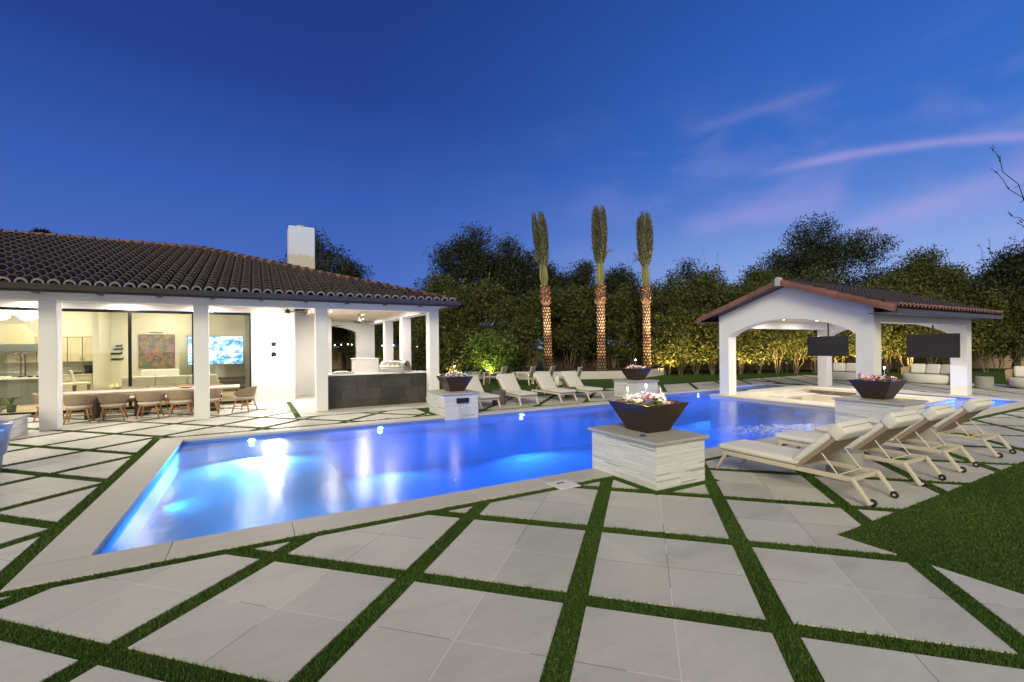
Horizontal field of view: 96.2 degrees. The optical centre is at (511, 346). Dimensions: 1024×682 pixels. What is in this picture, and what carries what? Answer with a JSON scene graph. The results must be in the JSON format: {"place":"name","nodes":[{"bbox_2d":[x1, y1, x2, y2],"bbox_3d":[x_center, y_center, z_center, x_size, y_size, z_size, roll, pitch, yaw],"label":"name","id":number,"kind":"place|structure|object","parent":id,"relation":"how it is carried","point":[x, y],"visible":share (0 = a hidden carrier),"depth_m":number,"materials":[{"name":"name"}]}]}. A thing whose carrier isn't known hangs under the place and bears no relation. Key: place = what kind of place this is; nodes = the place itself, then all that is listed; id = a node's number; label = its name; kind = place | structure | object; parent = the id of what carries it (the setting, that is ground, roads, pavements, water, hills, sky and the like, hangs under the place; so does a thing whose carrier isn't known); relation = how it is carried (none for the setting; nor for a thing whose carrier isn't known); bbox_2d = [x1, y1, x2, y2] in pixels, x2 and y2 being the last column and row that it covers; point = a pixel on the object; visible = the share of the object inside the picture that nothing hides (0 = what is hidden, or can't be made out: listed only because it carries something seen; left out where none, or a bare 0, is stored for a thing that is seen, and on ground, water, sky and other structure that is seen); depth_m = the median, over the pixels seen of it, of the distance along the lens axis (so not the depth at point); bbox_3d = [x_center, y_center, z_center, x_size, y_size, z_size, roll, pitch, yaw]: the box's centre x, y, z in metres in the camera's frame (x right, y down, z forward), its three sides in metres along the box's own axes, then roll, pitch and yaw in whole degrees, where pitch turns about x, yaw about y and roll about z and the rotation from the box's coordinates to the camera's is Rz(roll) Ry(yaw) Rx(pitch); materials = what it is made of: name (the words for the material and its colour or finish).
{"place":"outdoors","nodes":[
{"label":"outdoors","id":0,"kind":"place"},
{"bbox_2d":[0,376,38,405],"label":"kitchen island","id":1,"kind":"structure","parent":0,"point":[24,388],"depth_m":17.06,"materials":[{"name":"grey paint"}]},
{"bbox_2d":[332,346,537,368],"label":"garden wall","id":2,"kind":"structure","parent":0,"point":[349,362],"depth_m":44.76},
{"bbox_2d":[0,375,1023,681],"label":"paving","id":3,"kind":"structure","parent":0,"point":[274,621],"depth_m":3.78,"materials":[{"name":"stone"}]},
{"bbox_2d":[0,420,13,470],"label":"glazed pot","id":4,"kind":"object","parent":3,"relation":"on","point":[6,426],"visible":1,"depth_m":7.55,"materials":[{"name":"blue ceramic"}]},
{"bbox_2d":[0,414,30,438],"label":"stone pedestal","id":5,"kind":"object","parent":3,"relation":"on","point":[20,427],"visible":0.69,"depth_m":10.82,"materials":[{"name":"white stone"}]},
{"bbox_2d":[63,394,96,424],"bbox_3d":[-12.056,1.711,12.788,0.733,0.808,0.637,-1,0,-33],"label":"dining chair","id":6,"kind":"object","parent":3,"relation":"on","point":[71,403],"visible":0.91,"depth_m":12.62,"materials":[{"name":"brown fabric"}]},
{"bbox_2d":[96,393,129,421],"bbox_3d":[-11.392,1.705,13.136,0.733,0.808,0.637,-1,0,-31],"label":"dining chair","id":7,"kind":"object","parent":3,"relation":"on","point":[111,400],"visible":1,"depth_m":12.95,"materials":[{"name":"beige fabric"}]},
{"bbox_2d":[134,391,164,419],"bbox_3d":[-10.671,1.698,13.541,0.733,0.808,0.637,-1,0,-25],"label":"dining chair","id":8,"kind":"object","parent":3,"relation":"on","point":[149,398],"visible":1,"depth_m":13.35,"materials":[{"name":"beige fabric"}]},
{"bbox_2d":[63,385,239,418],"bbox_3d":[-11.214,1.720,14.517,4.500,0.765,1.100,-1,0,-29],"label":"dining table","id":9,"kind":"object","parent":3,"relation":"on","point":[96,409],"visible":0.61,"depth_m":13.97,"materials":[{"name":"brown wood"}]},
{"bbox_2d":[166,390,193,417],"bbox_3d":[-10.023,1.692,13.902,0.733,0.808,0.637,-1,0,-30],"label":"dining chair","id":10,"kind":"object","parent":3,"relation":"on","point":[178,397],"visible":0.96,"depth_m":13.70,"materials":[{"name":"beige fabric"}]},
{"bbox_2d":[350,358,378,372],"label":"wall","id":11,"kind":"structure","parent":3,"relation":"on","point":[359,365],"depth_m":21.90,"materials":[{"name":"white paint"}]},
{"bbox_2d":[328,370,425,408],"bbox_3d":[-4.759,1.481,16.318,3.530,1.125,0.895,-1,0,-29],"label":"kitchen counter","id":12,"kind":"object","parent":3,"relation":"on","point":[363,389],"visible":0.89,"depth_m":15.88,"materials":[{"name":"grey tile"}]},
{"bbox_2d":[379,360,410,371],"bbox_3d":[-4.227,0.694,16.612,1.007,0.437,0.613,-1,0,21],"label":"grill","id":13,"kind":"object","parent":12,"relation":"on","point":[394,366],"visible":0.98,"depth_m":16.42,"materials":[{"name":"silver metal"}]},
{"bbox_2d":[427,389,479,419],"bbox_3d":[-1.795,1.835,14.023,1.150,0.962,1.460,-1,0,-29],"label":"stone pedestal","id":14,"kind":"object","parent":3,"relation":"on","point":[444,404],"visible":0.84,"depth_m":13.49,"materials":[{"name":"white stone"}]},
{"bbox_2d":[436,371,472,391],"bbox_3d":[-1.769,1.046,14.128,0.877,0.611,0.877,-1,0,-29],"label":"planter bowl","id":15,"kind":"object","parent":14,"relation":"on","point":[451,382],"visible":1,"depth_m":13.89,"materials":[{"name":"brown metal"}]},
{"bbox_2d":[466,375,500,408],"bbox_3d":[-1.210,1.522,15.882,0.740,0.994,2.190,-1,0,-29],"label":"sun lounger","id":16,"kind":"object","parent":3,"relation":"on","point":[474,384],"visible":0.46,"depth_m":16.00,"materials":[{"name":"beige fabric"}]},
{"bbox_2d":[496,373,538,405],"bbox_3d":[0.094,1.510,16.669,0.740,0.994,2.190,-1,0,-28],"label":"sun lounger","id":17,"kind":"object","parent":3,"relation":"on","point":[508,383],"visible":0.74,"depth_m":16.81,"materials":[{"name":"grey fabric"}]},
{"bbox_2d":[531,372,577,401],"bbox_3d":[1.521,1.497,17.489,0.740,0.994,2.190,-1,0,-30],"label":"sun lounger","id":18,"kind":"object","parent":3,"relation":"on","point":[545,382],"visible":0.91,"depth_m":17.61,"materials":[{"name":"grey fabric"}]},
{"bbox_2d":[560,371,604,399],"bbox_3d":[2.643,1.487,18.150,0.740,0.994,2.190,-1,0,-29],"label":"sun lounger","id":19,"kind":"object","parent":3,"relation":"on","point":[570,378],"visible":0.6,"depth_m":18.28,"materials":[{"name":"grey fabric"}]},
{"bbox_2d":[612,378,658,397],"bbox_3d":[4.843,1.775,18.031,1.090,0.962,1.440,-1,0,-29],"label":"stone pedestal","id":20,"kind":"object","parent":3,"relation":"on","point":[621,386],"visible":0.56,"depth_m":17.60,"materials":[{"name":"white stone"}]},
{"bbox_2d":[715,418,898,506],"bbox_3d":[4.149,1.473,6.686,0.740,0.994,2.190,-1,0,-30],"label":"sun lounger","id":21,"kind":"object","parent":3,"relation":"on","point":[834,439],"visible":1,"depth_m":6.29,"materials":[{"name":"beige fabric"}]},
{"bbox_2d":[832,363,855,380],"bbox_3d":[18.379,1.350,25.047,1.446,0.904,2.183,-1,0,-34],"label":"daybed sofa","id":22,"kind":"object","parent":3,"relation":"on","point":[844,371],"visible":0.44,"depth_m":25.18,"materials":[{"name":"white fabric"}]},
{"bbox_2d":[826,448,863,482],"bbox_3d":[4.936,1.745,6.816,0.460,0.420,0.460,-1,0,-29],"label":"drum table","id":23,"kind":"object","parent":3,"relation":"on","point":[842,456],"visible":0.48,"depth_m":6.64,"materials":[{"name":"grey concrete"}]},
{"bbox_2d":[697,277,1002,394],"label":"pavilion","id":24,"kind":"structure","parent":3,"relation":"on","point":[861,313],"depth_m":16.29,"materials":[{"name":"white paint"}]},
{"bbox_2d":[807,323,848,355],"bbox_3d":[12.735,-0.361,18.529,0.124,1.470,1.520,-1,0,-29],"label":"hanging television","id":25,"kind":"object","parent":24,"relation":"hanging from","point":[827,345],"visible":0.92,"depth_m":18.49,"materials":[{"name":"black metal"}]},
{"bbox_2d":[906,325,959,357],"bbox_3d":[16.398,-0.355,17.918,0.124,1.550,1.620,-1,0,-29],"label":"hanging television","id":26,"kind":"object","parent":24,"relation":"hanging from","point":[932,345],"visible":0.95,"depth_m":17.85,"materials":[{"name":"black metal"}]},
{"bbox_2d":[775,410,946,486],"bbox_3d":[5.489,1.461,7.458,0.740,0.994,2.190,-1,0,-28],"label":"sun lounger","id":27,"kind":"object","parent":3,"relation":"on","point":[887,427],"visible":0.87,"depth_m":6.92,"materials":[{"name":"white fabric"}]},
{"bbox_2d":[815,403,979,472],"bbox_3d":[6.649,1.450,8.117,0.740,0.994,2.190,-1,0,-30],"label":"sun lounger","id":28,"kind":"object","parent":3,"relation":"on","point":[931,416],"visible":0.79,"depth_m":7.53,"materials":[{"name":"white fabric"}]},
{"bbox_2d":[900,427,936,454],"bbox_3d":[7.483,1.702,8.469,0.520,0.460,0.520,-1,0,-29],"label":"drum table","id":29,"kind":"object","parent":3,"relation":"on","point":[928,435],"visible":0.41,"depth_m":8.24,"materials":[{"name":"grey concrete"}]},
{"bbox_2d":[901,364,949,383],"bbox_3d":[20.721,1.329,22.904,1.446,0.904,2.183,-1,0,-19],"label":"daybed sofa","id":30,"kind":"object","parent":3,"relation":"on","point":[929,373],"visible":0.84,"depth_m":22.82,"materials":[{"name":"white fabric"}]},
{"bbox_2d":[865,397,1016,457],"bbox_3d":[8.205,1.436,9.010,0.740,0.994,2.190,-1,0,-27],"label":"sun lounger","id":31,"kind":"object","parent":3,"relation":"on","point":[967,410],"visible":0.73,"depth_m":8.41,"materials":[{"name":"white fabric"}]},
{"bbox_2d":[1005,366,1023,387],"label":"daybed sofa","id":32,"kind":"object","parent":3,"relation":"on","point":[1014,376],"visible":1,"depth_m":20.34,"materials":[{"name":"white fabric"}]},
{"bbox_2d":[0,348,1023,681],"bbox_3d":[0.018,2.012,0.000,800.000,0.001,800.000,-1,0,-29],"label":"lawn","id":33,"kind":"structure","parent":0,"point":[692,378],"depth_m":4.27,"materials":[{"name":"green plant"}]},
{"bbox_2d":[0,225,460,430],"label":"house","id":34,"kind":"structure","parent":33,"relation":"on","point":[109,295],"depth_m":15.82,"materials":[{"name":"white paint"}]},
{"bbox_2d":[0,324,37,351],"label":"range hood","id":35,"kind":"object","parent":34,"relation":"attached to","point":[17,334],"visible":0.85,"depth_m":18.60,"materials":[{"name":"beige paint"}]},
{"bbox_2d":[4,335,92,362],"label":"cabinets","id":36,"kind":"object","parent":34,"relation":"attached to","point":[77,348],"visible":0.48,"depth_m":19.71,"materials":[{"name":"beige paint"}]},
{"bbox_2d":[29,373,92,392],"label":"base cabinets","id":37,"kind":"object","parent":34,"relation":"on","point":[82,377],"visible":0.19,"depth_m":19.80,"materials":[{"name":"beige paint"}]},
{"bbox_2d":[62,309,129,412],"bbox_3d":[-13.742,0.460,15.115,1.850,3.330,0.060,-1,0,-29],"label":"sliding door","id":38,"kind":"structure","parent":34,"relation":"in","point":[64,411],"depth_m":15.45,"materials":[{"name":"black metal"}]},
{"bbox_2d":[139,332,174,367],"bbox_3d":[-16.622,0.152,21.503,1.340,1.660,0.220,-1,0,-29],"label":"painting","id":39,"kind":"object","parent":34,"relation":"attached to","point":[156,350],"depth_m":21.52,"materials":[{"name":"paint"}]},
{"bbox_2d":[129,311,193,408],"bbox_3d":[-12.158,0.446,16.000,1.780,3.330,0.060,-1,0,-29],"label":"sliding door","id":40,"kind":"structure","parent":34,"relation":"in","point":[130,312],"depth_m":15.87,"materials":[{"name":"black metal"}]},
{"bbox_2d":[122,374,218,387],"bbox_3d":[-13.699,1.575,18.593,3.100,0.860,0.960,-1,0,-29],"label":"sofa","id":41,"kind":"object","parent":34,"relation":"on","point":[151,381],"visible":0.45,"depth_m":18.04,"materials":[{"name":"beige fabric"}]},
{"bbox_2d":[179,334,191,375],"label":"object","id":42,"kind":"object","parent":34,"relation":"hanging from","point":[185,368],"visible":0.52,"depth_m":21.98,"materials":[{"name":"beige fabric"}]},
{"bbox_2d":[187,336,243,364],"bbox_3d":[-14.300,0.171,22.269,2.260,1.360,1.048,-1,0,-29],"label":"television","id":43,"kind":"object","parent":34,"relation":"attached to","point":[226,349],"visible":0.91,"depth_m":21.96,"materials":[{"name":"blue metal"}]},
{"bbox_2d":[272,225,374,329],"bbox_3d":[-16.006,-4.074,40.039,11.648,12.597,7.298,-1,0,-14],"label":"shade tree","id":44,"kind":"object","parent":33,"relation":"on","point":[323,261],"visible":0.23,"depth_m":39.41,"materials":[{"name":"green plant"}]},
{"bbox_2d":[347,321,413,360],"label":"shade tree","id":45,"kind":"object","parent":33,"relation":"on","point":[396,337],"visible":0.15,"depth_m":36.39,"materials":[{"name":"green plant"}]},
{"bbox_2d":[411,294,464,367],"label":"shrub","id":46,"kind":"object","parent":33,"relation":"on","point":[422,328],"visible":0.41,"depth_m":30.05,"materials":[{"name":"green plant"}]},
{"bbox_2d":[395,272,481,370],"bbox_3d":[-5.458,-1.871,35.848,6.839,7.970,5.446,-1,0,-29],"label":"shade tree","id":47,"kind":"object","parent":33,"relation":"on","point":[434,285],"visible":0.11,"depth_m":35.51,"materials":[{"name":"green plant"}]},
{"bbox_2d":[439,324,476,375],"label":"shrub","id":48,"kind":"object","parent":33,"relation":"on","point":[451,347],"visible":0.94,"depth_m":27.97,"materials":[{"name":"green plant"}]},
{"bbox_2d":[438,278,489,374],"bbox_3d":[-3.485,-1.344,31.538,4.203,6.827,3.805,-1,0,-29],"label":"shrub","id":49,"kind":"object","parent":33,"relation":"on","point":[455,292],"visible":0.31,"depth_m":30.97,"materials":[{"name":"green plant"}]},
{"bbox_2d":[411,221,528,368],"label":"shade tree","id":50,"kind":"object","parent":33,"relation":"on","point":[474,264],"visible":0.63,"depth_m":40.05,"materials":[{"name":"green plant"}]},
{"bbox_2d":[458,328,519,381],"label":"citrus shrub","id":51,"kind":"object","parent":33,"relation":"on","point":[493,357],"visible":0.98,"depth_m":25.83,"materials":[{"name":"green plant"}]},
{"bbox_2d":[479,232,552,322],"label":"shade tree","id":52,"kind":"object","parent":33,"relation":"on","point":[521,266],"visible":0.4,"depth_m":42.01,"materials":[{"name":"green plant"}]},
{"bbox_2d":[511,280,567,345],"bbox_3d":[2.779,-1.579,37.343,6.594,7.261,5.424,-1,0,-29],"label":"shade tree","id":53,"kind":"object","parent":33,"relation":"on","point":[532,304],"visible":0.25,"depth_m":36.68,"materials":[{"name":"green plant"}]},
{"bbox_2d":[513,259,576,317],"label":"shade tree","id":54,"kind":"object","parent":33,"relation":"on","point":[554,278],"visible":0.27,"depth_m":41.50,"materials":[{"name":"green plant"}]},
{"bbox_2d":[96,385,1018,554],"bbox_3d":[4.755,2.647,13.642,24.430,1.320,8.900,-1,0,-29],"label":"pool basin","id":55,"kind":"object","parent":33,"relation":"in","point":[737,389],"visible":0.07,"depth_m":12.43,"materials":[{"name":"tile"}]},
{"bbox_2d":[0,383,1023,591],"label":"pool coping","id":56,"kind":"object","parent":55,"relation":"on","point":[72,549],"visible":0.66,"depth_m":5.53,"materials":[{"name":"stone"}]},
{"bbox_2d":[709,385,955,409],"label":"bar island","id":57,"kind":"structure","parent":55,"relation":"on","point":[817,397],"depth_m":18.68,"materials":[{"name":"stone"}]},
{"bbox_2d":[469,366,656,371],"bbox_3d":[3.615,1.567,31.900,13.200,0.001,8.200,-1,0,0],"label":"palm bed","id":58,"kind":"object","parent":33,"relation":"on","point":[592,368],"visible":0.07,"depth_m":32.32,"materials":[{"name":"green plant"}]},
{"bbox_2d":[454,271,507,369],"bbox_3d":[-2.320,-1.553,31.992,3.891,7.226,3.937,-1,0,-29],"label":"shrub","id":59,"kind":"object","parent":58,"relation":"on","point":[481,288],"visible":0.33,"depth_m":31.54,"materials":[{"name":"green plant"}]},
{"bbox_2d":[478,281,523,354],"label":"shrub","id":60,"kind":"object","parent":58,"relation":"on","point":[502,303],"visible":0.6,"depth_m":30.72,"materials":[{"name":"green plant"}]},
{"bbox_2d":[508,313,543,371],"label":"shrub","id":61,"kind":"object","parent":58,"relation":"on","point":[524,330],"visible":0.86,"depth_m":28.69,"materials":[{"name":"green plant"}]},
{"bbox_2d":[531,211,558,369],"bbox_3d":[2.161,-3.712,31.296,1.508,11.425,1.637,-1,0,-16],"label":"date palm","id":62,"kind":"object","parent":58,"relation":"on","point":[540,239],"visible":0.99,"depth_m":31.28,"materials":[{"name":"green plant"}]},
{"bbox_2d":[538,288,572,366],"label":"shrub","id":63,"kind":"object","parent":58,"relation":"on","point":[556,353],"visible":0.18,"depth_m":35.22,"materials":[{"name":"green plant"}]},
{"bbox_2d":[549,283,591,367],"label":"shrub","id":64,"kind":"object","parent":58,"relation":"on","point":[567,302],"visible":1,"depth_m":33.17,"materials":[{"name":"green plant"}]},
{"bbox_2d":[560,283,597,366],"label":"shrub","id":65,"kind":"object","parent":58,"relation":"on","point":[588,291],"visible":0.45,"depth_m":34.13,"materials":[{"name":"green plant"}]},
{"bbox_2d":[590,203,613,370],"bbox_3d":[5.928,-3.781,30.288,1.524,11.494,1.505,-1,0,19],"label":"date palm","id":66,"kind":"object","parent":58,"relation":"on","point":[599,232],"visible":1,"depth_m":30.27,"materials":[{"name":"green plant"}]},
{"bbox_2d":[593,291,639,367],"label":"shrub","id":67,"kind":"object","parent":58,"relation":"on","point":[616,312],"visible":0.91,"depth_m":32.99,"materials":[{"name":"green plant"}]},
{"bbox_2d":[613,281,643,366],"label":"shrub","id":68,"kind":"object","parent":58,"relation":"on","point":[633,297],"visible":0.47,"depth_m":34.21,"materials":[{"name":"green plant"}]},
{"bbox_2d":[633,210,660,370],"bbox_3d":[8.813,-3.572,30.433,1.680,11.022,1.519,-1,0,5],"label":"date palm","id":69,"kind":"object","parent":58,"relation":"on","point":[644,232],"visible":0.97,"depth_m":30.39,"materials":[{"name":"green plant"}]},
{"bbox_2d":[466,368,663,379],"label":"planter wall","id":70,"kind":"structure","parent":33,"relation":"on","point":[607,374],"depth_m":27.75,"materials":[{"name":"concrete"}]},
{"bbox_2d":[562,259,607,309],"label":"shade tree","id":71,"kind":"object","parent":33,"relation":"on","point":[583,275],"visible":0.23,"depth_m":46.15,"materials":[{"name":"green plant"}]},
{"bbox_2d":[591,261,641,322],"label":"shade tree","id":72,"kind":"object","parent":33,"relation":"on","point":[614,280],"visible":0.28,"depth_m":45.95,"materials":[{"name":"green plant"}]},
{"bbox_2d":[588,423,709,490],"bbox_3d":[2.093,1.665,7.198,1.100,0.692,1.490,-1,0,-29],"label":"stone pedestal","id":73,"kind":"object","parent":33,"relation":"on","point":[662,460],"visible":0.96,"depth_m":6.71,"materials":[{"name":"white stone"}]},
{"bbox_2d":[608,392,688,432],"bbox_3d":[2.154,1.015,7.293,0.877,0.602,0.877,-1,0,-29],"label":"planter bowl","id":74,"kind":"object","parent":73,"relation":"on","point":[652,414],"visible":0.99,"depth_m":7.08,"materials":[{"name":"brown metal"}]},
{"bbox_2d":[635,276,692,372],"bbox_3d":[11.074,-1.546,33.067,4.231,6.975,3.909,-1,0,-29],"label":"shade tree","id":75,"kind":"object","parent":33,"relation":"on","point":[656,297],"visible":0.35,"depth_m":32.56,"materials":[{"name":"green plant"}]},
{"bbox_2d":[650,311,694,374],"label":"shrub","id":76,"kind":"object","parent":33,"relation":"on","point":[665,325],"visible":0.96,"depth_m":30.67,"materials":[{"name":"green plant"}]},
{"bbox_2d":[655,304,704,374],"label":"shrub","id":77,"kind":"object","parent":33,"relation":"on","point":[686,319],"visible":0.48,"depth_m":31.07,"materials":[{"name":"green plant"}]},
{"bbox_2d":[656,268,712,372],"bbox_3d":[12.608,-1.858,32.878,4.309,7.565,3.980,-1,0,-29],"label":"shrub","id":78,"kind":"object","parent":33,"relation":"on","point":[689,300],"visible":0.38,"depth_m":32.64,"materials":[{"name":"green plant"}]},
{"bbox_2d":[650,257,728,308],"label":"shade tree","id":79,"kind":"object","parent":33,"relation":"on","point":[691,274],"visible":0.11,"depth_m":43.81,"materials":[{"name":"green plant"}]},
{"bbox_2d":[682,323,717,373],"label":"shrub","id":80,"kind":"object","parent":33,"relation":"on","point":[698,335],"visible":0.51,"depth_m":31.23,"materials":[{"name":"green plant"}]},
{"bbox_2d":[687,309,736,374],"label":"shrub","id":81,"kind":"object","parent":33,"relation":"on","point":[708,348],"visible":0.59,"depth_m":30.71,"materials":[{"name":"green plant"}]},
{"bbox_2d":[689,264,742,372],"bbox_3d":[14.473,-1.974,32.950,4.258,7.762,3.915,-1,0,-29],"label":"shrub","id":82,"kind":"object","parent":33,"relation":"on","point":[717,296],"visible":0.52,"depth_m":32.30,"materials":[{"name":"green plant"}]},
{"bbox_2d":[728,301,767,373],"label":"shrub","id":83,"kind":"object","parent":33,"relation":"on","point":[743,343],"visible":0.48,"depth_m":30.93,"materials":[{"name":"green plant"}]},
{"bbox_2d":[722,257,787,305],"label":"shade tree","id":84,"kind":"object","parent":33,"relation":"on","point":[754,275],"visible":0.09,"depth_m":39.73,"materials":[{"name":"green plant"}]},
{"bbox_2d":[740,329,781,373],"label":"shrub","id":85,"kind":"object","parent":33,"relation":"on","point":[766,346],"visible":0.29,"depth_m":31.16,"materials":[{"name":"green plant"}]},
{"bbox_2d":[760,329,804,373],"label":"shrub","id":86,"kind":"object","parent":33,"relation":"on","point":[782,338],"visible":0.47,"depth_m":30.85,"materials":[{"name":"green plant"}]},
{"bbox_2d":[543,344,1023,370],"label":"garden wall","id":87,"kind":"structure","parent":33,"relation":"on","point":[806,365],"depth_m":36.10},
{"bbox_2d":[777,330,813,373],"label":"shrub","id":88,"kind":"object","parent":33,"relation":"on","point":[800,342],"visible":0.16,"depth_m":31.02,"materials":[{"name":"green plant"}]},
{"bbox_2d":[737,211,902,286],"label":"shade tree","id":89,"kind":"object","parent":33,"relation":"on","point":[829,252],"visible":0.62,"depth_m":42.89,"materials":[{"name":"green plant"}]},
{"bbox_2d":[795,264,849,366],"bbox_3d":[22.118,-2.078,32.860,4.291,7.826,3.960,-1,0,-29],"label":"shrub","id":90,"kind":"object","parent":33,"relation":"on","point":[818,273],"visible":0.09,"depth_m":32.66,"materials":[{"name":"green plant"}]},
{"bbox_2d":[832,395,928,423],"bbox_3d":[8.817,1.739,11.053,1.160,0.962,1.500,-1,0,-29],"label":"stone pedestal","id":91,"kind":"object","parent":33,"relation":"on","point":[851,407],"visible":0.4,"depth_m":10.83,"materials":[{"name":"white stone"}]},
{"bbox_2d":[849,374,907,399],"bbox_3d":[8.887,0.962,11.171,0.877,0.586,0.877,-1,0,-29],"label":"planter bowl","id":92,"kind":"object","parent":91,"relation":"on","point":[872,387],"visible":0.98,"depth_m":10.98,"materials":[{"name":"brown metal"}]},
{"bbox_2d":[875,266,928,370],"bbox_3d":[27.701,-2.017,32.937,4.426,7.594,4.132,-1,0,-29],"label":"shrub","id":93,"kind":"object","parent":33,"relation":"on","point":[897,280],"visible":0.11,"depth_m":32.83,"materials":[{"name":"green plant"}]},
{"bbox_2d":[882,283,934,366],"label":"shrub","id":94,"kind":"object","parent":33,"relation":"on","point":[904,329],"visible":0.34,"depth_m":30.93,"materials":[{"name":"green plant"}]},
{"bbox_2d":[863,244,981,303],"bbox_3d":[35.442,-3.439,38.801,10.933,10.331,6.976,-1,0,1],"label":"shade tree","id":95,"kind":"object","parent":33,"relation":"on","point":[924,267],"visible":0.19,"depth_m":38.25,"materials":[{"name":"green plant"}]},
{"bbox_2d":[913,262,981,364],"bbox_3d":[31.140,-2.205,32.890,4.134,7.917,3.947,-1,0,-29],"label":"shrub","id":96,"kind":"object","parent":33,"relation":"on","point":[954,277],"visible":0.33,"depth_m":32.57,"materials":[{"name":"green plant"}]},
{"bbox_2d":[952,237,1023,368],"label":"shade tree","id":97,"kind":"object","parent":33,"relation":"on","point":[1009,265],"visible":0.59,"depth_m":32.43,"materials":[{"name":"green plant"}]},
{"bbox_2d":[967,285,1018,371],"bbox_3d":[32.153,-1.189,31.188,3.124,5.868,2.924,-1,0,36],"label":"shrub","id":98,"kind":"object","parent":33,"relation":"on","point":[990,332],"visible":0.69,"depth_m":30.83,"materials":[{"name":"green plant"}]},
{"bbox_2d":[987,285,1023,368],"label":"shrub","id":99,"kind":"object","parent":33,"relation":"on","point":[1015,306],"visible":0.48,"depth_m":31.23,"materials":[{"name":"green plant"}]},
{"bbox_2d":[0,0,1023,347],"label":"sky","id":100,"kind":"structure","parent":0,"point":[388,126],"materials":[{"name":"blue"}]},
{"bbox_2d":[99,386,1012,553],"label":"pool water","id":101,"kind":"structure","parent":0,"point":[194,490],"depth_m":8.42,"materials":[{"name":"blue liquid"}]},
{"bbox_2d":[701,423,817,437],"bbox_3d":[6.364,2.025,11.558,3.166,0.022,2.315,-1,0,-29],"label":"water foam","id":102,"kind":"object","parent":101,"relation":"on","point":[793,427],"visible":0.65,"depth_m":11.45,"materials":[{"name":"white"}]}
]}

